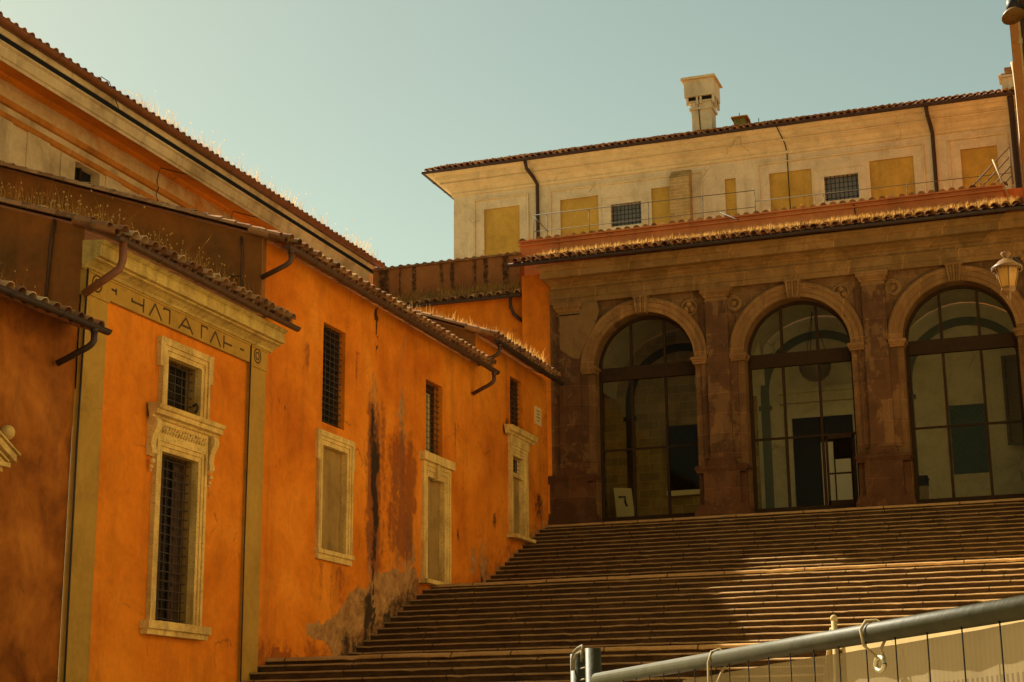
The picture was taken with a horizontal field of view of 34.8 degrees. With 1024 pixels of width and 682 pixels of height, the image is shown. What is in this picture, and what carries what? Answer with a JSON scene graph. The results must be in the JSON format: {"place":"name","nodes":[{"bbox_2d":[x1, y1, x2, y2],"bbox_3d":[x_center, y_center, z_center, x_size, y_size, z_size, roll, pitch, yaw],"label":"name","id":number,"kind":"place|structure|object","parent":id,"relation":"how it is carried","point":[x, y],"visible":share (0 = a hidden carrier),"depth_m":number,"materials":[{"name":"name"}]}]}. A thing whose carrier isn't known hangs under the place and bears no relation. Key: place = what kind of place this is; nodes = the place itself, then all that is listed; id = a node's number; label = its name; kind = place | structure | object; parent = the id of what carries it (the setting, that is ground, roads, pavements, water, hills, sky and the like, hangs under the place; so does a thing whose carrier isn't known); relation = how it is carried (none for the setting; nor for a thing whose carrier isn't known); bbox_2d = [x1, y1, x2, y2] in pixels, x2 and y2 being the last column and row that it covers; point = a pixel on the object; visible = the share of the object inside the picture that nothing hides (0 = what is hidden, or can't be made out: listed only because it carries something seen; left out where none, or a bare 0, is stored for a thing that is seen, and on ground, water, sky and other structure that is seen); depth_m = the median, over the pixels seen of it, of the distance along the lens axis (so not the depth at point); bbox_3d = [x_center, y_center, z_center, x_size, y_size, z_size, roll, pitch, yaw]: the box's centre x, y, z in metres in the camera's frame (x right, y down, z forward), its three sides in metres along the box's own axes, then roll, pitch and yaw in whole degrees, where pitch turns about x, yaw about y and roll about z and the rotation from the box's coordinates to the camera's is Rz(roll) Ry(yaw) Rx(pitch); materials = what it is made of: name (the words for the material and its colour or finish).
{"place":"outdoors","nodes":[
{"label":"outdoors","id":0,"kind":"place"},
{"bbox_2d":[0,280,112,681],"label":"house","id":1,"kind":"structure","parent":0,"point":[40,352],"depth_m":26.21,"materials":[{"name":"orange paint"}]},
{"bbox_2d":[0,425,20,471],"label":"doorway","id":2,"kind":"structure","parent":1,"relation":"in","point":[8,453],"depth_m":25.27,"materials":[{"name":"stone"}]},
{"bbox_2d":[0,161,273,294],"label":"roof grass","id":3,"kind":"structure","parent":0,"point":[77,212],"depth_m":30.31,"materials":[{"name":"plant"}]},
{"bbox_2d":[0,197,300,681],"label":"pilaster house","id":4,"kind":"structure","parent":0,"point":[161,582],"depth_m":29.51,"materials":[{"name":"orange paint"}]},
{"bbox_2d":[139,402,225,640],"bbox_3d":[-6.204,3.370,30.133,0.650,4.130,2.360,-6,-15,19],"label":"window","id":5,"kind":"structure","parent":4,"relation":"in","point":[182,445],"depth_m":30.39,"materials":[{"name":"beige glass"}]},
{"bbox_2d":[156,336,214,419],"bbox_3d":[-6.312,0.755,30.864,0.444,1.280,1.900,-6,-15,19],"label":"window","id":6,"kind":"structure","parent":4,"relation":"in","point":[186,374],"depth_m":31.19,"materials":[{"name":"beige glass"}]},
{"bbox_2d":[0,11,386,423],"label":"tall building","id":7,"kind":"structure","parent":0,"point":[61,114],"depth_m":43.11,"materials":[{"name":"paint"}]},
{"bbox_2d":[74,161,99,185],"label":"window","id":8,"kind":"structure","parent":7,"relation":"in","point":[83,173],"depth_m":42.99,"materials":[{"name":"paint"}]},
{"bbox_2d":[0,160,499,664],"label":"orange house","id":9,"kind":"structure","parent":0,"point":[368,508],"depth_m":37.02,"materials":[{"name":"paint"}]},
{"bbox_2d":[322,322,345,429],"bbox_3d":[-4.163,0.815,37.082,0.280,2.290,1.142,-6,-15,19],"label":"window","id":10,"kind":"structure","parent":9,"relation":"in","point":[334,340],"depth_m":37.32,"materials":[{"name":"orange paint"}]},
{"bbox_2d":[314,428,355,565],"bbox_3d":[-3.984,3.509,36.419,0.240,2.840,1.870,-6,-15,19],"label":"blind window","id":11,"kind":"structure","parent":9,"relation":"in","point":[334,454],"depth_m":36.65,"materials":[{"name":"stone"}]},
{"bbox_2d":[426,379,441,456],"bbox_3d":[-2.150,2.235,42.465,0.280,2.320,1.122,-6,-15,19],"label":"window","id":12,"kind":"structure","parent":9,"relation":"in","point":[433,391],"depth_m":42.87,"materials":[{"name":"orange paint"}]},
{"bbox_2d":[419,450,454,584],"bbox_3d":[-1.894,4.630,41.953,0.340,3.320,2.240,-6,-15,19],"label":"blind window","id":13,"kind":"structure","parent":9,"relation":"in","point":[436,470],"depth_m":42.08,"materials":[{"name":"stone"}]},
{"bbox_2d":[124,89,378,257],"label":"roof grass","id":14,"kind":"structure","parent":0,"point":[183,127],"depth_m":47.64,"materials":[{"name":"plant"}]},
{"bbox_2d":[398,296,476,324],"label":"roof grass","id":15,"kind":"structure","parent":0,"point":[439,314],"depth_m":47.06,"materials":[{"name":"plant"}]},
{"bbox_2d":[412,309,563,582],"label":"end house","id":16,"kind":"structure","parent":0,"point":[512,515],"depth_m":47.39,"materials":[{"name":"orange paint"}]},
{"bbox_2d":[510,376,521,428],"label":"window","id":17,"kind":"structure","parent":16,"relation":"in","point":[515,385],"depth_m":49.04,"materials":[{"name":"orange paint"}]},
{"bbox_2d":[504,424,537,543],"bbox_3d":[0.201,4.243,48.071,0.500,3.270,2.380,-6,-15,19],"label":"window","id":18,"kind":"structure","parent":16,"relation":"in","point":[519,441],"depth_m":48.27,"materials":[{"name":"stone"}]},
{"bbox_2d":[442,315,557,367],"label":"roof grass","id":19,"kind":"structure","parent":0,"point":[512,340],"depth_m":48.56,"materials":[{"name":"plant"}]},
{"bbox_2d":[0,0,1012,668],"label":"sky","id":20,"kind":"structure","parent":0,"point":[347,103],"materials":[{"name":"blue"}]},
{"bbox_2d":[421,67,1023,479],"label":"cream palace","id":21,"kind":"structure","parent":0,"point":[499,202],"depth_m":64.02,"materials":[{"name":"paint"}]},
{"bbox_2d":[611,201,641,226],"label":"window","id":22,"kind":"structure","parent":21,"relation":"in","point":[629,213],"depth_m":65.47,"materials":[{"name":"beige paint"}]},
{"bbox_2d":[824,173,858,200],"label":"window","id":23,"kind":"structure","parent":21,"relation":"in","point":[844,182],"depth_m":62.67,"materials":[{"name":"beige paint"}]},
{"bbox_2d":[533,196,1017,259],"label":"roof grass","id":24,"kind":"structure","parent":0,"point":[882,217],"depth_m":50.35,"materials":[{"name":"plant"}]},
{"label":"ground","id":25,"kind":"structure","parent":0,"visible":0},
{"bbox_2d":[570,654,585,681],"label":"fence panel","id":26,"kind":"object","parent":25,"relation":"on","point":[578,674],"visible":0.61,"depth_m":6.97,"materials":[{"name":"metal"}]},
{"bbox_2d":[237,498,1023,681],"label":"staircase","id":27,"kind":"structure","parent":25,"relation":"on","point":[625,594],"depth_m":37.48,"materials":[{"name":"stone"}]},
{"bbox_2d":[614,488,633,516],"bbox_3d":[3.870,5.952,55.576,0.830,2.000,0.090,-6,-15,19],"label":"white sign board","id":28,"kind":"object","parent":27,"relation":"on","point":[624,504],"visible":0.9,"depth_m":55.71,"materials":[{"name":"white paper"}]},
{"bbox_2d":[507,198,1023,524],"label":"portico","id":29,"kind":"structure","parent":27,"relation":"on","point":[920,326],"depth_m":51.01,"materials":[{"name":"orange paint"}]},
{"bbox_2d":[398,286,521,460],"bbox_3d":[-2.101,1.168,53.781,5.610,5.958,0.919,-6,-15,19],"label":"grassy annex","id":30,"kind":"object","parent":29,"relation":"attached to","point":[501,312],"visible":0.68,"depth_m":53.71,"materials":[{"name":"orange paint"}]},
{"bbox_2d":[372,251,524,297],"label":"courtyard wall","id":31,"kind":"structure","parent":30,"relation":"on","point":[466,272],"depth_m":55.01,"materials":[{"name":"brown paint"}]},
{"bbox_2d":[390,278,521,303],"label":"roof grass","id":32,"kind":"structure","parent":30,"relation":"on","point":[448,293],"depth_m":54.24,"materials":[{"name":"plant"}]},
{"bbox_2d":[667,424,699,495],"bbox_3d":[5.947,4.069,55.914,1.400,2.420,0.130,-6,-15,19],"label":"display board","id":33,"kind":"object","parent":29,"relation":"attached to","point":[684,462],"visible":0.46,"depth_m":55.89,"materials":[{"name":"black"}]},
{"bbox_2d":[518,181,1023,275],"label":"terrace parapet","id":34,"kind":"structure","parent":29,"relation":"on","point":[952,196],"depth_m":53.87,"materials":[{"name":"paint"}]},
{"bbox_2d":[533,172,1010,238],"bbox_3d":[8.364,-4.580,54.870,16.192,1.243,0.036,-6,-15,19],"label":"terrace railing","id":35,"kind":"object","parent":34,"relation":"on","point":[702,196],"visible":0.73,"depth_m":55.65,"materials":[{"name":"metal"}]},
{"bbox_2d":[973,146,1013,184],"bbox_3d":[15.335,-5.527,52.480,1.390,1.318,0.202,-6,-15,19],"label":"stair railing","id":36,"kind":"object","parent":34,"relation":"on","point":[1001,165],"visible":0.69,"depth_m":52.33,"materials":[{"name":"metal"}]},
{"bbox_2d":[799,312,830,381],"bbox_3d":[9.832,0.162,53.260,1.060,2.373,1.060,-6,-15,19],"label":"hanging lamp","id":37,"kind":"object","parent":29,"relation":"hanging from","point":[809,372],"visible":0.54,"depth_m":52.77,"materials":[{"name":"metal"}]},
{"bbox_2d":[778,384,858,506],"bbox_3d":[10.344,4.017,54.355,2.700,5.080,0.290,-6,-15,19],"label":"hall doorway","id":38,"kind":"structure","parent":29,"relation":"in","point":[805,454],"depth_m":54.54,"materials":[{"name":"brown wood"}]},
{"bbox_2d":[942,397,996,480],"bbox_3d":[14.824,3.177,53.010,1.520,2.670,0.080,-6,-15,19],"label":"hall window","id":39,"kind":"structure","parent":29,"relation":"in","point":[968,443],"depth_m":52.99,"materials":[{"name":"black glass"}]},
{"bbox_2d":[992,159,1009,196],"bbox_3d":[15.290,-5.093,51.158,0.052,1.419,0.552,9,-17,-32],"label":"leaning pole","id":40,"kind":"object","parent":29,"relation":"on","point":[1000,178],"visible":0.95,"depth_m":51.13,"materials":[{"name":"grey metal"}]},
{"bbox_2d":[1001,355,1023,444],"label":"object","id":41,"kind":"object","parent":29,"relation":"attached to","point":[1011,395],"visible":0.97,"depth_m":52.25,"materials":[{"name":"black"}]},
{"bbox_2d":[918,475,929,498],"bbox_3d":[12.391,4.635,49.011,0.340,1.200,0.396,-6,-15,19],"label":"black device","id":42,"kind":"object","parent":27,"relation":"on","point":[923,480],"visible":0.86,"depth_m":49.02,"materials":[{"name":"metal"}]},
{"bbox_2d":[585,595,1023,681],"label":"fence panel","id":43,"kind":"object","parent":25,"relation":"on","point":[1003,610],"visible":1,"depth_m":4.31,"materials":[{"name":"metal"}]},
{"bbox_2d":[571,644,583,670],"bbox_3d":[0.275,1.329,6.863,0.016,0.101,0.186,2,-14,-12],"label":"wire clip","id":44,"kind":"object","parent":43,"relation":"attached to","point":[574,654],"visible":1,"depth_m":6.89,"materials":[{"name":"grey metal"}]},
{"bbox_2d":[683,619,1023,681],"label":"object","id":45,"kind":"object","parent":43,"relation":"hanging from","point":[983,655],"visible":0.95,"depth_m":3.97,"materials":[{"name":"grey metal"}]},
{"bbox_2d":[826,615,1023,654],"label":"plywood hoarding","id":46,"kind":"object","parent":25,"relation":"on","point":[833,618],"visible":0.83,"depth_m":6.30,"materials":[{"name":"beige wood"}]},
{"bbox_2d":[1010,23,1023,178],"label":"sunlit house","id":47,"kind":"structure","parent":25,"relation":"on","point":[1017,70],"depth_m":51.46,"materials":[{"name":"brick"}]},
{"bbox_3d":[14.818,-0.166,30.555,8.124,18.121,28.210,-6,-15,19],"label":"right wing","id":48,"kind":"object","parent":25,"relation":"on","visible":0},
{"bbox_2d":[991,252,1023,300],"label":"street lantern","id":49,"kind":"object","parent":48,"relation":"attached to","point":[1005,269],"visible":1,"depth_m":35.60,"materials":[{"name":"beige glass"}]},
{"bbox_2d":[1018,0,1023,93],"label":"brown tower","id":50,"kind":"structure","parent":48,"relation":"on","point":[1021,30],"depth_m":47.07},
{"bbox_2d":[1002,0,1023,24],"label":"flood lamp","id":51,"kind":"object","parent":50,"relation":"attached to","point":[1013,13],"visible":1,"depth_m":46.98,"materials":[{"name":"paint"}]}
]}

